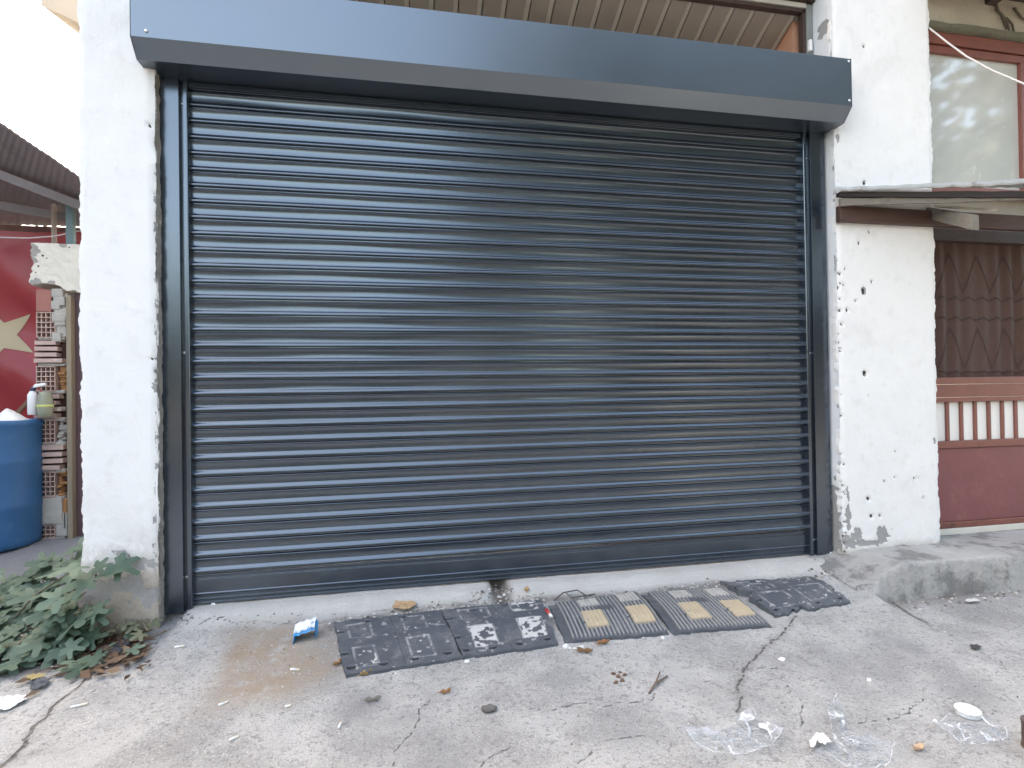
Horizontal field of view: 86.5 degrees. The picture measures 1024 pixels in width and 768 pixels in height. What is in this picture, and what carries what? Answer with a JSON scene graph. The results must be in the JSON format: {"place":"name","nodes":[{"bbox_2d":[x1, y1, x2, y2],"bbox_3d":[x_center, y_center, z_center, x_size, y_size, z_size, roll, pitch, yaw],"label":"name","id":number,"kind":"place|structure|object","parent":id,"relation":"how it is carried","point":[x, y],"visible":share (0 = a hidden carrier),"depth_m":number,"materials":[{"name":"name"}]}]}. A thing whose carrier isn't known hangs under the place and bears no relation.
{"place":"outdoors","nodes":[
{"label":"outdoors","id":0,"kind":"place"},
{"bbox_2d":[0,0,80,227],"label":"sky","id":1,"kind":"structure","parent":0,"point":[40,77],"materials":[{"name":"white"}]},
{"bbox_2d":[41,0,79,33],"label":"neighbour house","id":2,"kind":"structure","parent":0,"point":[65,11],"depth_m":7.09,"materials":[{"name":"beige paint"}]},
{"bbox_2d":[0,532,1023,767],"bbox_3d":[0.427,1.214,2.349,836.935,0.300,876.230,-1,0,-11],"label":"ground","id":3,"kind":"structure","parent":0,"point":[163,710],"depth_m":2.18,"materials":[{"name":"concrete"}]},
{"bbox_2d":[0,694,25,709],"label":"paper scrap","id":4,"kind":"object","parent":3,"relation":"on","point":[7,702],"visible":1,"depth_m":2.14,"materials":[{"name":"white paper"}]},
{"bbox_2d":[0,418,44,551],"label":"barrel","id":5,"kind":"object","parent":3,"relation":"on","point":[21,479],"visible":0.88,"depth_m":3.81,"materials":[{"name":"blue plastic"}]},
{"bbox_2d":[0,408,30,420],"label":"rag","id":6,"kind":"object","parent":5,"relation":"on","point":[6,414],"visible":1,"depth_m":3.82,"materials":[{"name":"white fabric"}]},
{"bbox_2d":[24,673,45,679],"bbox_3d":[-2.024,1.238,2.302,0.067,0.013,0.045,-1,0,-1],"label":"yellow leaf scrap","id":7,"kind":"object","parent":3,"relation":"on","point":[33,676],"visible":1,"depth_m":2.31,"materials":[{"name":"plant"}]},
{"bbox_2d":[29,676,50,689],"bbox_3d":[-1.970,1.244,2.273,0.068,0.017,0.112,0,-1,-43],"label":"stone","id":8,"kind":"object","parent":3,"relation":"on","point":[37,683],"visible":1,"depth_m":2.27,"materials":[{"name":"stone"}]},
{"bbox_2d":[0,122,80,243],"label":"lean to shed","id":9,"kind":"object","parent":3,"relation":"on","point":[39,190],"visible":0.6,"depth_m":4.28,"materials":[{"name":"brown metal"}]},
{"bbox_2d":[16,392,36,413],"bbox_3d":[-4.112,0.066,4.707,0.575,0.672,0.024,-1,0,-11],"label":"plank","id":10,"kind":"object","parent":9,"relation":"attached to","point":[22,407],"depth_m":4.68,"materials":[{"name":"brown wood"}]},
{"bbox_2d":[0,230,80,238],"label":"rope","id":11,"kind":"object","parent":9,"relation":"attached to","point":[37,237],"visible":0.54,"depth_m":4.54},
{"bbox_2d":[0,231,81,417],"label":"flag banner","id":12,"kind":"object","parent":9,"relation":"hanging from","point":[18,338],"visible":0.35,"depth_m":4.91,"materials":[{"name":"red fabric"}]},
{"bbox_2d":[29,243,80,539],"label":"brick pier","id":13,"kind":"structure","parent":3,"relation":"on","point":[55,273],"depth_m":4.03,"materials":[{"name":"beige brick"}]},
{"bbox_2d":[27,383,46,414],"bbox_3d":[-3.439,0.107,3.941,0.118,0.230,0.060,-1,0,-11],"label":"spray bottle","id":14,"kind":"object","parent":13,"relation":"hanging from","point":[32,396],"visible":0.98,"depth_m":3.92,"materials":[{"name":"white plastic"}]},
{"bbox_2d":[36,392,53,417],"bbox_3d":[-3.381,0.148,3.941,0.099,0.185,0.099,-1,0,-11],"label":"plastic bottle","id":15,"kind":"object","parent":13,"relation":"attached to","point":[45,405],"visible":1,"depth_m":3.91,"materials":[{"name":"grey"}]},
{"bbox_2d":[74,293,83,536],"bbox_3d":[-3.216,0.247,4.109,0.131,1.863,0.030,-1,0,-11],"label":"door leaf","id":16,"kind":"object","parent":13,"relation":"attached to","point":[79,459],"visible":0.24,"depth_m":4.09,"materials":[{"name":"brown paint"}]},
{"bbox_2d":[0,537,145,679],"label":"fig plant","id":17,"kind":"object","parent":3,"relation":"on","point":[43,615],"visible":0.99,"depth_m":2.53,"materials":[{"name":"green plant"}]},
{"bbox_2d":[70,702,87,707],"bbox_3d":[-1.674,1.243,2.105,0.055,0.010,0.010,-1,-1,-25],"label":"cigarette butt","id":18,"kind":"object","parent":3,"relation":"on","point":[79,705],"visible":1,"depth_m":2.10,"materials":[{"name":"paper"}]},
{"bbox_2d":[15,627,165,697],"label":"leaf litter","id":19,"kind":"object","parent":3,"relation":"on","point":[113,657],"visible":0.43,"depth_m":2.41,"materials":[{"name":"brown plant"}]},
{"bbox_2d":[109,638,130,652],"bbox_3d":[-1.790,1.198,2.525,0.070,0.019,0.199,-1,0,-11],"label":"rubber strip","id":20,"kind":"object","parent":19,"relation":"on","point":[117,648],"visible":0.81,"depth_m":2.47,"materials":[{"name":"grey rubber"}]},
{"bbox_2d":[74,617,162,642],"bbox_3d":[-1.860,1.189,2.667,0.394,0.102,0.356,-1,0,8],"label":"weed","id":21,"kind":"object","parent":3,"relation":"on","point":[127,627],"visible":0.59,"depth_m":2.58,"materials":[{"name":"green plant"}]},
{"bbox_2d":[293,616,317,643],"bbox_3d":[-0.983,1.177,2.589,0.105,0.125,0.105,-1,0,-11],"label":"snack wrapper","id":22,"kind":"object","parent":3,"relation":"on","point":[306,625],"visible":0.98,"depth_m":2.57,"materials":[{"name":"white plastic"}]},
{"bbox_2d":[331,658,340,665],"bbox_3d":[-0.768,1.220,2.376,0.020,0.019,0.059,-1,-1,27],"label":"dry leaf","id":23,"kind":"object","parent":3,"relation":"on","point":[337,662],"visible":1,"depth_m":2.38,"materials":[{"name":"brown plant"}]},
{"bbox_2d":[357,668,371,675],"bbox_3d":[-0.625,1.223,2.302,0.065,0.022,0.017,-1,-1,-34],"label":"dry leaf","id":24,"kind":"object","parent":3,"relation":"on","point":[364,673],"visible":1,"depth_m":2.30,"materials":[{"name":"brown plant"}]},
{"bbox_2d":[360,695,380,701],"bbox_3d":[-0.553,1.233,2.127,0.080,0.022,0.015,-1,0,-11],"label":"dry leaf","id":25,"kind":"object","parent":3,"relation":"on","point":[375,698],"visible":1,"depth_m":2.13,"materials":[{"name":"grey plant"}]},
{"bbox_2d":[334,610,460,677],"bbox_3d":[-0.557,1.205,2.565,0.536,0.075,0.476,-1,-1,-18],"label":"speed bump","id":26,"kind":"object","parent":3,"relation":"on","point":[383,644],"visible":1,"depth_m":2.51,"materials":[{"name":"black rubber"}]},
{"bbox_2d":[392,600,416,608],"bbox_3d":[-0.563,1.159,2.852,0.130,0.027,0.068,-1,0,-2],"label":"cardboard","id":27,"kind":"object","parent":3,"relation":"on","point":[409,604],"visible":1,"depth_m":2.86,"materials":[{"name":"beige cardboard"}]},
{"bbox_2d":[437,688,450,693],"bbox_3d":[-0.274,1.232,2.179,0.058,0.018,0.016,-1,0,-11],"label":"dry leaf","id":28,"kind":"object","parent":3,"relation":"on","point":[444,691],"visible":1,"depth_m":2.18,"materials":[{"name":"brown plant"}]},
{"bbox_2d":[481,704,496,712],"bbox_3d":[-0.086,1.232,2.067,0.063,0.025,0.038,-1,0,-11],"label":"stone","id":29,"kind":"object","parent":3,"relation":"on","point":[489,708],"visible":1,"depth_m":2.06,"materials":[{"name":"grey stone"}]},
{"bbox_2d":[441,600,557,659],"bbox_3d":[-0.067,1.197,2.679,0.537,0.074,0.439,-1,0,-11],"label":"speed bump","id":30,"kind":"object","parent":3,"relation":"on","point":[491,630],"visible":0.99,"depth_m":2.63,"materials":[{"name":"black rubber"}]},
{"bbox_2d":[11,559,1023,757],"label":"grit","id":31,"kind":"object","parent":3,"relation":"on","point":[691,585],"visible":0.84,"depth_m":2.88,"materials":[{"name":"grey gravel"}]},
{"bbox_2d":[545,608,552,617],"bbox_3d":[0.186,1.159,2.752,0.017,0.032,0.065,-1,-1,-24],"label":"lighter","id":32,"kind":"object","parent":3,"relation":"on","point":[550,615],"visible":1,"depth_m":2.74,"materials":[{"name":"red plastic"}]},
{"bbox_2d":[77,0,1023,637],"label":"garage building","id":33,"kind":"structure","parent":3,"relation":"on","point":[927,378],"depth_m":3.52,"materials":[{"name":"white paint"}]},
{"bbox_2d":[130,0,851,614],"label":"roller shutter","id":34,"kind":"object","parent":33,"relation":"attached to","point":[448,288],"visible":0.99,"depth_m":3.09,"materials":[{"name":"metal"}]},
{"bbox_2d":[833,178,1023,231],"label":"awning","id":35,"kind":"object","parent":33,"relation":"attached to","point":[855,210],"visible":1,"depth_m":3.38,"materials":[{"name":"brown wood"}]},
{"bbox_2d":[928,30,1023,190],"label":"window","id":36,"kind":"structure","parent":33,"relation":"in","point":[977,112],"depth_m":3.83,"materials":[{"name":"grey glass"}]},
{"bbox_2d":[929,27,1023,84],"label":"cable","id":37,"kind":"object","parent":33,"relation":"attached to","point":[970,58],"visible":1,"depth_m":3.36,"materials":[{"name":"white plastic"}]},
{"bbox_2d":[933,228,1023,535],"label":"door","id":38,"kind":"structure","parent":33,"relation":"in","point":[979,274],"depth_m":3.86,"materials":[{"name":"red paint"}]},
{"bbox_2d":[995,4,1023,30],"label":"creeper","id":39,"kind":"object","parent":33,"relation":"hanging from","point":[1006,20],"visible":1,"depth_m":3.83,"materials":[{"name":"plant"}]},
{"bbox_2d":[563,643,584,649],"bbox_3d":[0.285,1.214,2.507,0.108,0.015,0.050,-1,0,4],"label":"torn tissue","id":40,"kind":"object","parent":3,"relation":"on","point":[566,645],"visible":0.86,"depth_m":2.51,"materials":[{"name":"white paper"}]},
{"bbox_2d":[554,590,594,600],"bbox_3d":[0.340,1.155,2.990,0.243,0.035,0.041,-1,-1,-18],"label":"wire","id":41,"kind":"object","parent":3,"relation":"on","point":[566,592],"visible":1,"depth_m":2.98,"materials":[{"name":"grey metal"}]},
{"bbox_2d":[572,647,592,652],"bbox_3d":[0.320,1.209,2.470,0.091,0.026,0.018,-1,0,9],"label":"dry leaf","id":42,"kind":"object","parent":3,"relation":"on","point":[585,650],"visible":1,"depth_m":2.47,"materials":[{"name":"brown plant"}]},
{"bbox_2d":[594,639,608,643],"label":"dry leaf","id":43,"kind":"object","parent":3,"relation":"on","point":[603,641],"visible":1,"depth_m":2.54,"materials":[{"name":"brown plant"}]},
{"bbox_2d":[548,592,668,643],"bbox_3d":[0.479,1.188,2.780,0.543,0.074,0.409,-1,0,-11],"label":"speed bump","id":44,"kind":"object","parent":3,"relation":"on","point":[624,616],"visible":1,"depth_m":2.71,"materials":[{"name":"black rubber"}]},
{"bbox_2d":[648,671,667,693],"bbox_3d":[0.587,1.227,2.237,0.040,0.019,0.155,-1,-1,43],"label":"twig","id":45,"kind":"object","parent":3,"relation":"on","point":[655,683],"visible":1,"depth_m":2.23,"materials":[{"name":"wood"}]},
{"bbox_2d":[641,588,771,635],"bbox_3d":[0.997,1.182,2.863,0.522,0.076,0.434,-1,0,-11],"label":"speed bump","id":46,"kind":"object","parent":3,"relation":"on","point":[690,611],"visible":0.99,"depth_m":2.79,"materials":[{"name":"black rubber"}]},
{"bbox_2d":[682,712,777,753],"bbox_3d":[0.783,1.217,1.907,0.325,0.027,0.190,-1,-1,-19],"label":"plastic film","id":47,"kind":"object","parent":3,"relation":"on","point":[743,714],"visible":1,"depth_m":1.93,"materials":[{"name":"white"}]},
{"bbox_2d":[720,576,849,617],"bbox_3d":[1.527,1.172,3.030,0.575,0.076,0.384,-1,0,-11],"label":"speed bump","id":48,"kind":"object","parent":3,"relation":"on","point":[778,597],"visible":1,"depth_m":2.99,"materials":[{"name":"black rubber"}]},
{"bbox_2d":[809,732,831,747],"bbox_3d":[1.045,1.213,1.864,0.087,0.025,0.058,-1,0,-11],"label":"paper scrap","id":49,"kind":"object","parent":3,"relation":"on","point":[823,738],"visible":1,"depth_m":1.85,"materials":[{"name":"white paper"}]},
{"bbox_2d":[820,711,844,754],"bbox_3d":[1.208,1.213,1.899,0.216,0.037,0.418,-1,-1,38],"label":"plastic film","id":50,"kind":"object","parent":3,"relation":"on","point":[843,721],"visible":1,"depth_m":1.98,"materials":[{"name":"white"}]},
{"bbox_2d":[804,529,1023,602],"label":"step","id":51,"kind":"object","parent":3,"relation":"on","point":[979,562],"visible":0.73,"depth_m":3.27,"materials":[{"name":"concrete"}]},
{"bbox_2d":[911,743,923,750],"bbox_3d":[1.367,1.226,1.835,0.058,0.018,0.024,-1,0,-11],"label":"dry leaf","id":52,"kind":"object","parent":3,"relation":"on","point":[918,746],"visible":1,"depth_m":1.84,"materials":[{"name":"plant"}]},
{"bbox_2d":[934,715,993,739],"bbox_3d":[1.631,1.211,1.924,0.231,0.032,0.149,-1,0,-11],"label":"plastic film","id":53,"kind":"object","parent":3,"relation":"on","point":[958,725],"visible":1,"depth_m":1.93,"materials":[{"name":"white"}]},
{"bbox_2d":[953,703,981,719],"bbox_3d":[1.697,1.220,2.026,0.082,0.021,0.082,-1,0,-11],"label":"jar lid","id":54,"kind":"object","parent":3,"relation":"on","point":[966,711],"visible":1,"depth_m":2.02,"materials":[{"name":"white plastic"}]},
{"bbox_2d":[970,644,981,648],"bbox_3d":[2.175,1.232,2.555,0.056,0.008,0.039,-1,0,-11],"label":"dark scrap","id":55,"kind":"object","parent":3,"relation":"on","point":[975,646],"visible":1,"depth_m":2.55,"materials":[{"name":"grey"}]},
{"bbox_2d":[611,671,626,683],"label":"bark crumbs","id":56,"kind":"object","parent":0,"point":[618,676],"visible":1,"depth_m":2.28,"materials":[{"name":"brown plant"}]},
{"bbox_2d":[965,598,979,601],"bbox_3d":[2.618,1.230,3.097,0.096,0.009,0.034,-1,0,-11],"label":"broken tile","id":57,"kind":"object","parent":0,"point":[971,600],"visible":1,"depth_m":3.10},
{"bbox_2d":[1020,715,1023,747],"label":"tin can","id":58,"kind":"object","parent":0,"point":[1022,729],"visible":1,"depth_m":1.85,"materials":[{"name":"red metal"}]}
]}

